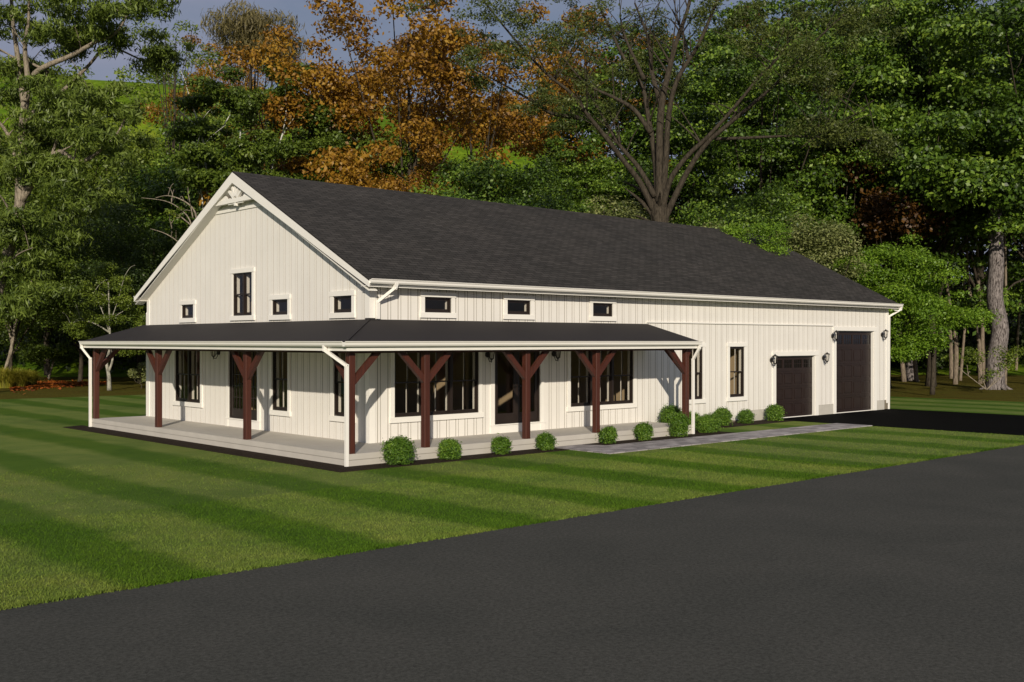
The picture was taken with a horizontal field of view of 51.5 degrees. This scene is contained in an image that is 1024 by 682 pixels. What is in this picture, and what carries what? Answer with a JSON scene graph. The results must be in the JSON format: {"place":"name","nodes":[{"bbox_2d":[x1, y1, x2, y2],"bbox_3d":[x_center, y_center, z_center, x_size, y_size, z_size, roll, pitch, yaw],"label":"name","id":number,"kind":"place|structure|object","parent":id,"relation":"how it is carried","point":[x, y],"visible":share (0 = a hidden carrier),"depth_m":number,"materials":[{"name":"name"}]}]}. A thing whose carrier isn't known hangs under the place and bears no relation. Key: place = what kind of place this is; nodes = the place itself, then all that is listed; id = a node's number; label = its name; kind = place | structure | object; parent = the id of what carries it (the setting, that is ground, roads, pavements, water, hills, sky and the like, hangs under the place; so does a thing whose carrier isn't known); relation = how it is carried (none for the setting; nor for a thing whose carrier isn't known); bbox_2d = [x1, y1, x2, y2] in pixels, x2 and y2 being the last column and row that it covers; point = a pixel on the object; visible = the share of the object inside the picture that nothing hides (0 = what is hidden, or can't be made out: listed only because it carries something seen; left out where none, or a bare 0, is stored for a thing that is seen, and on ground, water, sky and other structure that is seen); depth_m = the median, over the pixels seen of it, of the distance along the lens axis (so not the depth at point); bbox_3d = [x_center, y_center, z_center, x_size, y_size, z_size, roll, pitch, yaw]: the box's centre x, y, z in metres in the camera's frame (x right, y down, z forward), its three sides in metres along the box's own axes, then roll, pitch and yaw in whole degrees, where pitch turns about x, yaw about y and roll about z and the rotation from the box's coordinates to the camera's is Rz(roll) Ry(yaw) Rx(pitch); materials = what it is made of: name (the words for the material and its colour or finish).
{"place":"outdoors","nodes":[
{"label":"outdoors","id":0,"kind":"place"},
{"bbox_2d":[0,0,1016,274],"label":"sky","id":1,"kind":"structure","parent":0,"point":[191,10],"materials":[{"name":"blue"}]},
{"bbox_2d":[0,445,1023,681],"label":"road","id":2,"kind":"structure","parent":0,"point":[910,572],"depth_m":10.70,"materials":[{"name":"grey asphalt"}]},
{"bbox_2d":[0,395,1023,608],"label":"lawn","id":3,"kind":"structure","parent":0,"point":[36,435],"depth_m":20.68,"materials":[{"name":"green plant"}]},
{"bbox_2d":[146,183,196,240],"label":"bare tree","id":4,"kind":"object","parent":3,"relation":"on","point":[173,214],"visible":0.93,"depth_m":51.98,"materials":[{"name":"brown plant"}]},
{"bbox_2d":[63,425,569,472],"bbox_3d":[-6.314,2.658,29.382,6.630,0.024,15.600,0,0,-43],"label":"mulch bed","id":5,"kind":"object","parent":3,"relation":"on","point":[280,459],"visible":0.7,"depth_m":24.74,"materials":[{"name":"black soil"}]},
{"bbox_2d":[380,435,418,464],"bbox_3d":[-2.437,2.408,22.836,0.884,0.828,0.859,0,0,-43],"label":"boxwood shrub","id":6,"kind":"object","parent":5,"relation":"on","point":[398,449],"visible":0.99,"depth_m":22.63,"materials":[{"name":"green plant"}]},
{"bbox_2d":[435,437,462,459],"bbox_3d":[-1.405,2.444,23.834,0.661,0.622,0.703,0,0,-43],"label":"boxwood shrub","id":7,"kind":"object","parent":5,"relation":"on","point":[450,448],"visible":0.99,"depth_m":23.65,"materials":[{"name":"green plant"}]},
{"bbox_2d":[490,433,512,453],"bbox_3d":[-0.239,2.450,24.855,0.561,0.593,0.593,0,0,8],"label":"boxwood shrub","id":8,"kind":"object","parent":5,"relation":"on","point":[502,445],"visible":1,"depth_m":24.74,"materials":[{"name":"green plant"}]},
{"bbox_2d":[534,431,558,449],"bbox_3d":[0.800,2.458,25.829,0.622,0.541,0.599,0,0,-43],"label":"boxwood shrub","id":9,"kind":"object","parent":5,"relation":"on","point":[545,441],"visible":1,"depth_m":25.71,"materials":[{"name":"green plant"}]},
{"bbox_2d":[409,179,519,204],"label":"understory tree","id":10,"kind":"object","parent":3,"relation":"on","point":[453,194],"visible":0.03,"depth_m":50.73,"materials":[{"name":"green plant"}]},
{"bbox_2d":[78,171,903,466],"bbox_3d":[1.437,-0.990,36.423,26.825,7.340,14.724,0,0,-43],"label":"farmhouse","id":11,"kind":"object","parent":3,"relation":"on","point":[344,325],"visible":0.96,"depth_m":29.81,"materials":[{"name":"paint"}]},
{"bbox_2d":[178,300,195,322],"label":"window","id":12,"kind":"structure","parent":11,"relation":"in","point":[184,317],"depth_m":31.79,"materials":[{"name":"white wood"}]},
{"bbox_2d":[172,351,202,407],"bbox_3d":[-9.641,1.005,31.750,0.217,1.890,1.960,0,0,-43],"label":"window","id":13,"kind":"structure","parent":11,"relation":"in","point":[189,402],"depth_m":31.74,"materials":[{"name":"white wood"}]},
{"bbox_2d":[229,267,254,320],"bbox_3d":[-7.373,-1.285,29.284,0.217,1.430,1.360,0,0,-43],"label":"window","id":14,"kind":"structure","parent":11,"relation":"in","point":[245,273],"depth_m":29.29,"materials":[{"name":"white wood"}]},
{"bbox_2d":[225,351,259,429],"bbox_3d":[-7.383,1.205,29.241,0.160,2.370,1.940,0,0,-43],"label":"entry door","id":15,"kind":"structure","parent":11,"relation":"in","point":[234,413],"depth_m":29.60,"materials":[{"name":"white wood"}]},
{"bbox_2d":[268,352,290,416],"bbox_3d":[-6.019,1.005,27.812,0.217,1.890,1.080,0,0,-43],"label":"window","id":16,"kind":"structure","parent":11,"relation":"in","point":[274,409],"depth_m":28.05,"materials":[{"name":"white wood"}]},
{"bbox_2d":[268,294,290,319],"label":"window","id":17,"kind":"structure","parent":11,"relation":"in","point":[274,314],"depth_m":27.82,"materials":[{"name":"white wood"}]},
{"bbox_2d":[329,353,355,422],"bbox_3d":[-4.029,1.005,25.648,0.217,1.890,1.080,0,0,-43],"label":"window","id":18,"kind":"structure","parent":11,"relation":"in","point":[336,414],"depth_m":25.90,"materials":[{"name":"white wood"}]},
{"bbox_2d":[329,290,355,317],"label":"window","id":19,"kind":"structure","parent":11,"relation":"in","point":[336,311],"depth_m":25.66,"materials":[{"name":"white wood"}]},
{"bbox_2d":[389,352,483,422],"bbox_3d":[-1.874,1.005,26.217,2.930,1.890,0.217,0,0,-43],"label":"window","id":20,"kind":"structure","parent":11,"relation":"in","point":[448,413],"depth_m":26.47,"materials":[{"name":"white wood"}]},
{"bbox_2d":[420,292,455,317],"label":"window","id":21,"kind":"structure","parent":11,"relation":"in","point":[449,311],"depth_m":26.18,"materials":[{"name":"white wood"}]},
{"bbox_2d":[490,352,545,433],"bbox_3d":[0.127,1.205,28.008,1.970,2.370,0.160,0,0,-43],"label":"entry door","id":22,"kind":"structure","parent":11,"relation":"in","point":[499,422],"depth_m":27.97,"materials":[{"name":"white wood"}]},
{"bbox_2d":[503,295,534,319],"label":"window","id":23,"kind":"structure","parent":11,"relation":"in","point":[528,313],"depth_m":28.03,"materials":[{"name":"white wood"}]},
{"bbox_2d":[567,351,636,411],"bbox_3d":[2.539,1.005,30.275,2.920,1.890,0.217,0,0,-43],"label":"window","id":24,"kind":"structure","parent":11,"relation":"in","point":[631,402],"depth_m":30.51,"materials":[{"name":"white wood"}]},
{"bbox_2d":[589,298,616,320],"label":"window","id":25,"kind":"structure","parent":11,"relation":"in","point":[610,315],"depth_m":30.25,"materials":[{"name":"white wood"}]},
{"bbox_2d":[689,343,705,403],"bbox_3d":[5.648,1.005,33.136,1.090,1.890,0.217,0,0,-43],"label":"window","id":26,"kind":"structure","parent":11,"relation":"in","point":[701,376],"depth_m":33.37,"materials":[{"name":"white wood"}]},
{"bbox_2d":[727,343,747,400],"bbox_3d":[7.286,1.005,34.642,1.090,1.890,0.217,0,0,-43],"label":"window","id":27,"kind":"structure","parent":11,"relation":"in","point":[742,347],"depth_m":34.83,"materials":[{"name":"white wood"}]},
{"bbox_2d":[772,351,818,417],"bbox_3d":[9.839,1.510,37.000,2.890,2.300,0.212,0,0,-43],"label":"garage door","id":28,"kind":"structure","parent":11,"relation":"in","point":[795,375],"depth_m":37.17,"materials":[{"name":"paint"}]},
{"bbox_2d":[833,326,876,413],"bbox_3d":[12.783,1.065,39.708,3.150,3.190,0.212,0,0,-43],"label":"garage door","id":29,"kind":"structure","parent":11,"relation":"in","point":[854,351],"depth_m":39.83,"materials":[{"name":"paint"}]},
{"bbox_2d":[484,185,598,212],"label":"understory tree","id":30,"kind":"object","parent":3,"relation":"on","point":[556,205],"visible":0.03,"depth_m":53.86,"materials":[{"name":"green plant"}]},
{"bbox_2d":[573,193,675,222],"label":"dogwood tree","id":31,"kind":"object","parent":3,"relation":"on","point":[630,212],"visible":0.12,"depth_m":47.32,"materials":[{"name":"green plant"}]},
{"bbox_2d":[396,0,909,222],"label":"elm tree","id":32,"kind":"object","parent":3,"relation":"on","point":[658,209],"visible":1,"depth_m":45.35,"materials":[{"name":"green plant"}]},
{"bbox_2d":[585,419,789,444],"bbox_3d":[5.468,2.658,31.286,11.050,0.024,2.330,0,0,-43],"label":"mulch bed","id":33,"kind":"object","parent":3,"relation":"on","point":[734,424],"visible":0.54,"depth_m":30.03,"materials":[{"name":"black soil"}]},
{"bbox_2d":[595,425,619,443],"bbox_3d":[2.486,2.457,27.445,0.611,0.584,0.600,0,0,-43],"label":"boxwood shrub","id":34,"kind":"object","parent":33,"relation":"on","point":[608,434],"visible":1,"depth_m":27.34,"materials":[{"name":"green plant"}]},
{"bbox_2d":[633,421,653,440],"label":"boxwood shrub","id":35,"kind":"object","parent":33,"relation":"on","point":[643,431],"visible":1,"depth_m":28.30,"materials":[{"name":"green plant"}]},
{"bbox_2d":[657,403,681,422],"bbox_3d":[4.724,2.340,31.476,0.884,1.047,0.959,0,0,-43],"label":"boxwood shrub","id":36,"kind":"object","parent":33,"relation":"on","point":[667,412],"visible":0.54,"depth_m":31.36,"materials":[{"name":"green plant"}]},
{"bbox_2d":[666,411,690,436],"bbox_3d":[4.660,2.341,29.422,0.776,0.914,0.776,0,0,-43],"label":"boxwood shrub","id":37,"kind":"object","parent":33,"relation":"on","point":[679,424],"visible":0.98,"depth_m":29.28,"materials":[{"name":"green plant"}]},
{"bbox_2d":[695,413,714,432],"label":"boxwood shrub","id":38,"kind":"object","parent":33,"relation":"on","point":[704,423],"visible":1,"depth_m":30.51,"materials":[{"name":"green plant"}]},
{"bbox_2d":[713,406,733,425],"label":"boxwood shrub","id":39,"kind":"object","parent":33,"relation":"on","point":[725,415],"visible":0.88,"depth_m":33.10,"materials":[{"name":"green plant"}]},
{"bbox_2d":[764,403,786,420],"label":"boxwood shrub","id":40,"kind":"object","parent":33,"relation":"on","point":[774,412],"visible":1,"depth_m":35.14,"materials":[{"name":"green plant"}]},
{"bbox_2d":[554,423,871,453],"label":"path","id":41,"kind":"structure","parent":3,"relation":"on","point":[643,446],"depth_m":28.42,"materials":[{"name":"grey concrete"}]},
{"bbox_2d":[669,195,777,236],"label":"understory tree","id":42,"kind":"object","parent":3,"relation":"on","point":[695,218],"visible":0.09,"depth_m":50.68,"materials":[{"name":"green plant"}]},
{"bbox_2d":[718,218,798,255],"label":"round tree","id":43,"kind":"object","parent":3,"relation":"on","point":[736,230],"visible":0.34,"depth_m":43.09,"materials":[{"name":"green plant"}]},
{"bbox_2d":[768,209,877,280],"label":"dogwood tree","id":44,"kind":"object","parent":3,"relation":"on","point":[817,241],"visible":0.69,"depth_m":48.44,"materials":[{"name":"green plant"}]},
{"bbox_2d":[0,375,1023,401],"bbox_3d":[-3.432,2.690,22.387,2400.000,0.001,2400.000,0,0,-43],"label":"ground","id":45,"kind":"structure","parent":0,"point":[967,387],"depth_m":57.66,"materials":[{"name":"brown plant"}]},
{"bbox_2d":[0,366,25,387],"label":"ornamental grass","id":46,"kind":"object","parent":45,"relation":"on","point":[6,378],"depth_m":59.65,"materials":[{"name":"yellow plant"}]},
{"bbox_2d":[2,257,61,368],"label":"leaning tree","id":47,"kind":"object","parent":45,"relation":"on","point":[12,337],"visible":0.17,"depth_m":63.93,"materials":[{"name":"green plant"}]},
{"bbox_2d":[13,341,83,378],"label":"sapling","id":48,"kind":"object","parent":45,"relation":"on","point":[37,355],"visible":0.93,"depth_m":73.46,"materials":[{"name":"green plant"}]},
{"bbox_2d":[0,191,101,368],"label":"understory tree","id":49,"kind":"object","parent":45,"relation":"on","point":[57,315],"visible":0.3,"depth_m":65.63,"materials":[{"name":"green plant"}]},
{"bbox_2d":[0,107,104,333],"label":"understory tree","id":50,"kind":"object","parent":45,"relation":"on","point":[39,196],"visible":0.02,"depth_m":69.96,"materials":[{"name":"green plant"}]},
{"bbox_2d":[9,378,106,393],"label":"leaf litter","id":51,"kind":"object","parent":45,"relation":"on","point":[51,383],"visible":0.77,"depth_m":62.95,"materials":[{"name":"brown plant"}]},
{"bbox_2d":[9,367,39,386],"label":"ornamental grass","id":52,"kind":"object","parent":51,"relation":"on","point":[22,382],"depth_m":60.74,"materials":[{"name":"plant"}]},
{"bbox_2d":[2,183,164,381],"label":"understory tree","id":53,"kind":"object","parent":45,"relation":"on","point":[81,361],"visible":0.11,"depth_m":67.74,"materials":[{"name":"green plant"}]},
{"bbox_2d":[0,0,199,334],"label":"eucalyptus tree","id":54,"kind":"object","parent":45,"relation":"on","point":[25,171],"visible":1,"depth_m":52.94,"materials":[{"name":"green plant"}]},
{"bbox_2d":[58,262,145,389],"bbox_3d":[-21.668,-0.825,57.434,5.269,7.002,2.793,0,0,0],"label":"sapling","id":55,"kind":"object","parent":45,"relation":"on","point":[106,301],"visible":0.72,"depth_m":57.33,"materials":[{"name":"green plant"}]},
{"bbox_2d":[72,201,185,336],"bbox_3d":[-21.398,-2.802,63.622,8.863,11.320,11.861,0,0,17],"label":"understory tree","id":56,"kind":"object","parent":45,"relation":"on","point":[139,279],"visible":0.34,"depth_m":61.89,"materials":[{"name":"green plant"}]},
{"bbox_2d":[127,362,145,388],"bbox_3d":[-21.068,2.011,60.036,1.395,1.726,1.709,0,0,-35],"label":"olive shrub","id":57,"kind":"object","parent":45,"relation":"on","point":[135,374],"visible":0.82,"depth_m":59.94,"materials":[{"name":"green plant"}]},
{"bbox_2d":[37,106,262,330],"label":"understory tree","id":58,"kind":"object","parent":45,"relation":"on","point":[206,114],"visible":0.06,"depth_m":74.84,"materials":[{"name":"green plant"}]},
{"bbox_2d":[71,123,275,307],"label":"understory tree","id":59,"kind":"object","parent":45,"relation":"on","point":[163,226],"visible":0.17,"depth_m":69.81,"materials":[{"name":"green plant"}]},
{"bbox_2d":[128,19,236,204],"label":"ash tree","id":60,"kind":"object","parent":45,"relation":"on","point":[193,59],"visible":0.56,"depth_m":75.95,"materials":[{"name":"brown plant"}]},
{"bbox_2d":[196,0,309,171],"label":"willow tree","id":61,"kind":"object","parent":45,"relation":"on","point":[246,28],"visible":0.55,"depth_m":75.81,"materials":[{"name":"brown plant"}]},
{"bbox_2d":[160,58,351,208],"bbox_3d":[-14.949,-7.365,62.404,11.076,19.256,6.642,0,0,-13],"label":"birch tree","id":62,"kind":"object","parent":45,"relation":"on","point":[197,160],"visible":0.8,"depth_m":61.51,"materials":[{"name":"green plant"}]},
{"bbox_2d":[137,85,421,227],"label":"understory tree","id":63,"kind":"object","parent":45,"relation":"on","point":[182,145],"visible":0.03,"depth_m":75.66,"materials":[{"name":"green plant"}]},
{"bbox_2d":[173,115,416,220],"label":"understory tree","id":64,"kind":"object","parent":45,"relation":"on","point":[310,130],"visible":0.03,"depth_m":66.42,"materials":[{"name":"green plant"}]},
{"bbox_2d":[196,12,457,206],"bbox_3d":[-11.726,-8.769,67.648,16.117,23.260,14.456,0,0,-13],"label":"maple tree","id":65,"kind":"object","parent":45,"relation":"on","point":[355,109],"visible":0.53,"depth_m":63.85,"materials":[{"name":"orange plant"}]},
{"bbox_2d":[327,144,452,194],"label":"maple tree","id":66,"kind":"object","parent":45,"relation":"on","point":[386,185],"visible":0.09,"depth_m":59.52,"materials":[{"name":"orange plant"}]},
{"bbox_2d":[261,0,569,199],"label":"maple tree","id":67,"kind":"object","parent":45,"relation":"on","point":[431,63],"visible":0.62,"depth_m":64.57,"materials":[{"name":"brown plant"}]},
{"bbox_2d":[351,31,551,200],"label":"maple tree","id":68,"kind":"object","parent":45,"relation":"on","point":[496,100],"visible":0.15,"depth_m":82.12,"materials":[{"name":"orange plant"}]},
{"bbox_2d":[426,148,590,211],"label":"understory tree","id":69,"kind":"object","parent":45,"relation":"on","point":[485,182],"visible":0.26,"depth_m":57.82,"materials":[{"name":"green plant"}]},
{"bbox_2d":[0,204,1023,372],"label":"woods","id":70,"kind":"object","parent":45,"relation":"on","point":[972,340],"visible":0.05,"depth_m":89.02,"materials":[{"name":"green plant"}]},
{"bbox_2d":[510,148,598,211],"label":"broadleaf tree","id":71,"kind":"object","parent":45,"relation":"on","point":[572,182],"visible":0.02,"depth_m":73.25,"materials":[{"name":"green plant"}]},
{"bbox_2d":[463,1,691,222],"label":"maple tree","id":72,"kind":"object","parent":45,"relation":"on","point":[531,148],"visible":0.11,"depth_m":88.57,"materials":[{"name":"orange plant"}]},
{"bbox_2d":[534,66,744,222],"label":"broadleaf tree","id":73,"kind":"object","parent":45,"relation":"on","point":[622,114],"visible":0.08,"depth_m":90.24,"materials":[{"name":"green plant"}]},
{"bbox_2d":[541,0,827,223],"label":"broadleaf tree","id":74,"kind":"object","parent":45,"relation":"on","point":[637,145],"visible":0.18,"depth_m":78.14,"materials":[{"name":"green plant"}]},
{"bbox_2d":[614,25,898,256],"bbox_3d":[14.674,-8.122,62.638,15.522,21.983,14.697,0,0,21],"label":"broadleaf tree","id":75,"kind":"object","parent":45,"relation":"on","point":[759,156],"visible":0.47,"depth_m":60.05,"materials":[{"name":"green plant"}]},
{"bbox_2d":[709,177,829,267],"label":"understory tree","id":76,"kind":"object","parent":45,"relation":"on","point":[779,210],"visible":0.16,"depth_m":54.54,"materials":[{"name":"green plant"}]},
{"bbox_2d":[674,4,888,218],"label":"maple tree","id":77,"kind":"object","parent":45,"relation":"on","point":[768,82],"visible":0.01,"depth_m":81.52,"materials":[{"name":"green plant"}]},
{"bbox_2d":[676,0,926,263],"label":"broadleaf tree","id":78,"kind":"object","parent":45,"relation":"on","point":[748,4],"depth_m":85.67,"materials":[{"name":"green plant"}]},
{"bbox_2d":[679,0,980,332],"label":"broadleaf tree","id":79,"kind":"object","parent":45,"relation":"on","point":[767,120],"visible":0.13,"depth_m":67.96,"materials":[{"name":"green plant"}]},
{"bbox_2d":[792,140,890,260],"bbox_3d":[19.493,-4.531,62.635,5.638,14.789,7.115,0,0,34],"label":"maple tree","id":80,"kind":"object","parent":45,"relation":"on","point":[858,173],"visible":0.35,"depth_m":61.20,"materials":[{"name":"green plant"}]},
{"bbox_2d":[747,0,1023,374],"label":"broadleaf tree","id":81,"kind":"object","parent":45,"relation":"on","point":[828,4],"visible":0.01,"depth_m":78.76,"materials":[{"name":"green plant"}]},
{"bbox_2d":[831,183,954,387],"bbox_3d":[21.697,-3.076,60.972,5.928,11.889,7.433,0,0,-12],"label":"maple tree","id":82,"kind":"object","parent":45,"relation":"on","point":[876,207],"visible":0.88,"depth_m":59.39,"materials":[{"name":"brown plant"}]},
{"bbox_2d":[828,232,1002,394],"bbox_3d":[19.183,-1.342,51.526,8.527,7.951,5.377,0,0,19],"label":"bright tree","id":83,"kind":"object","parent":45,"relation":"on","point":[911,268],"visible":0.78,"depth_m":50.96,"materials":[{"name":"green plant"}]},
{"bbox_2d":[808,0,1023,386],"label":"broadleaf tree","id":84,"kind":"object","parent":45,"relation":"on","point":[936,26],"visible":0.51,"depth_m":59.38,"materials":[{"name":"green plant"}]},
{"bbox_2d":[846,215,987,380],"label":"pine tree","id":85,"kind":"object","parent":45,"relation":"on","point":[909,371],"visible":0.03,"depth_m":71.49,"materials":[{"name":"green plant"}]},
{"bbox_2d":[851,0,1023,335],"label":"broadleaf tree","id":86,"kind":"object","parent":45,"relation":"on","point":[1016,7],"visible":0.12,"depth_m":62.83,"materials":[{"name":"green plant"}]},
{"bbox_2d":[880,103,1023,389],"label":"broadleaf tree","id":87,"kind":"object","parent":45,"relation":"on","point":[981,178],"visible":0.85,"depth_m":56.51,"materials":[{"name":"green plant"}]},
{"bbox_2d":[939,202,982,383],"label":"slender tree","id":88,"kind":"object","parent":45,"relation":"on","point":[980,381],"visible":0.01,"depth_m":66.92,"materials":[{"name":"beige plant"}]},
{"bbox_2d":[941,204,986,383],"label":"slender tree","id":89,"kind":"object","parent":45,"relation":"on","point":[956,360],"visible":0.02,"depth_m":65.90,"materials":[{"name":"beige plant"}]},
{"bbox_2d":[976,237,984,380],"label":"slender tree","id":90,"kind":"object","parent":45,"relation":"on","point":[982,336],"depth_m":69.92,"materials":[{"name":"beige plant"}]},
{"bbox_2d":[946,0,1023,372],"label":"broadleaf tree","id":91,"kind":"object","parent":45,"relation":"on","point":[1017,267],"visible":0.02,"depth_m":84.11,"materials":[{"name":"green plant"}]},
{"bbox_2d":[955,345,1023,389],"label":"sapling","id":92,"kind":"object","parent":45,"relation":"on","point":[1009,353],"visible":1,"depth_m":54.91,"materials":[{"name":"green plant"}]},
{"bbox_2d":[975,53,1023,306],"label":"broadleaf tree","id":93,"kind":"object","parent":45,"relation":"on","point":[1017,286],"visible":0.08,"depth_m":74.11,"materials":[{"name":"green plant"}]},
{"bbox_2d":[0,70,1023,376],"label":"hill","id":94,"kind":"structure","parent":0,"point":[58,370],"depth_m":137.39,"materials":[{"name":"green plant"}]},
{"bbox_2d":[0,84,160,375],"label":"understory tree","id":95,"kind":"object","parent":94,"relation":"on","point":[45,339],"visible":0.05,"depth_m":79.81,"materials":[{"name":"green plant"}]},
{"bbox_2d":[60,123,190,373],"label":"understory tree","id":96,"kind":"object","parent":94,"relation":"on","point":[140,154],"visible":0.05,"depth_m":75.94,"materials":[{"name":"green plant"}]},
{"bbox_2d":[140,34,284,133],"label":"maple tree","id":97,"kind":"object","parent":94,"relation":"on","point":[201,72],"visible":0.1,"depth_m":107.15,"materials":[{"name":"green plant"}]},
{"bbox_2d":[0,57,612,326],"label":"hillside shrubbery","id":98,"kind":"object","parent":94,"relation":"on","point":[143,80],"visible":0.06,"depth_m":155.47,"materials":[{"name":"green plant"}]},
{"bbox_2d":[257,121,427,190],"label":"understory tree","id":99,"kind":"object","parent":94,"relation":"on","point":[396,168],"visible":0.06,"depth_m":65.23,"materials":[{"name":"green plant"}]},
{"bbox_2d":[532,135,642,217],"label":"broadleaf tree","id":100,"kind":"object","parent":94,"relation":"on","point":[602,184],"visible":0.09,"depth_m":75.65,"materials":[{"name":"green plant"}]},
{"bbox_2d":[782,409,1023,435],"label":"driveway","id":101,"kind":"structure","parent":0,"point":[966,422],"depth_m":35.34,"materials":[{"name":"black asphalt"}]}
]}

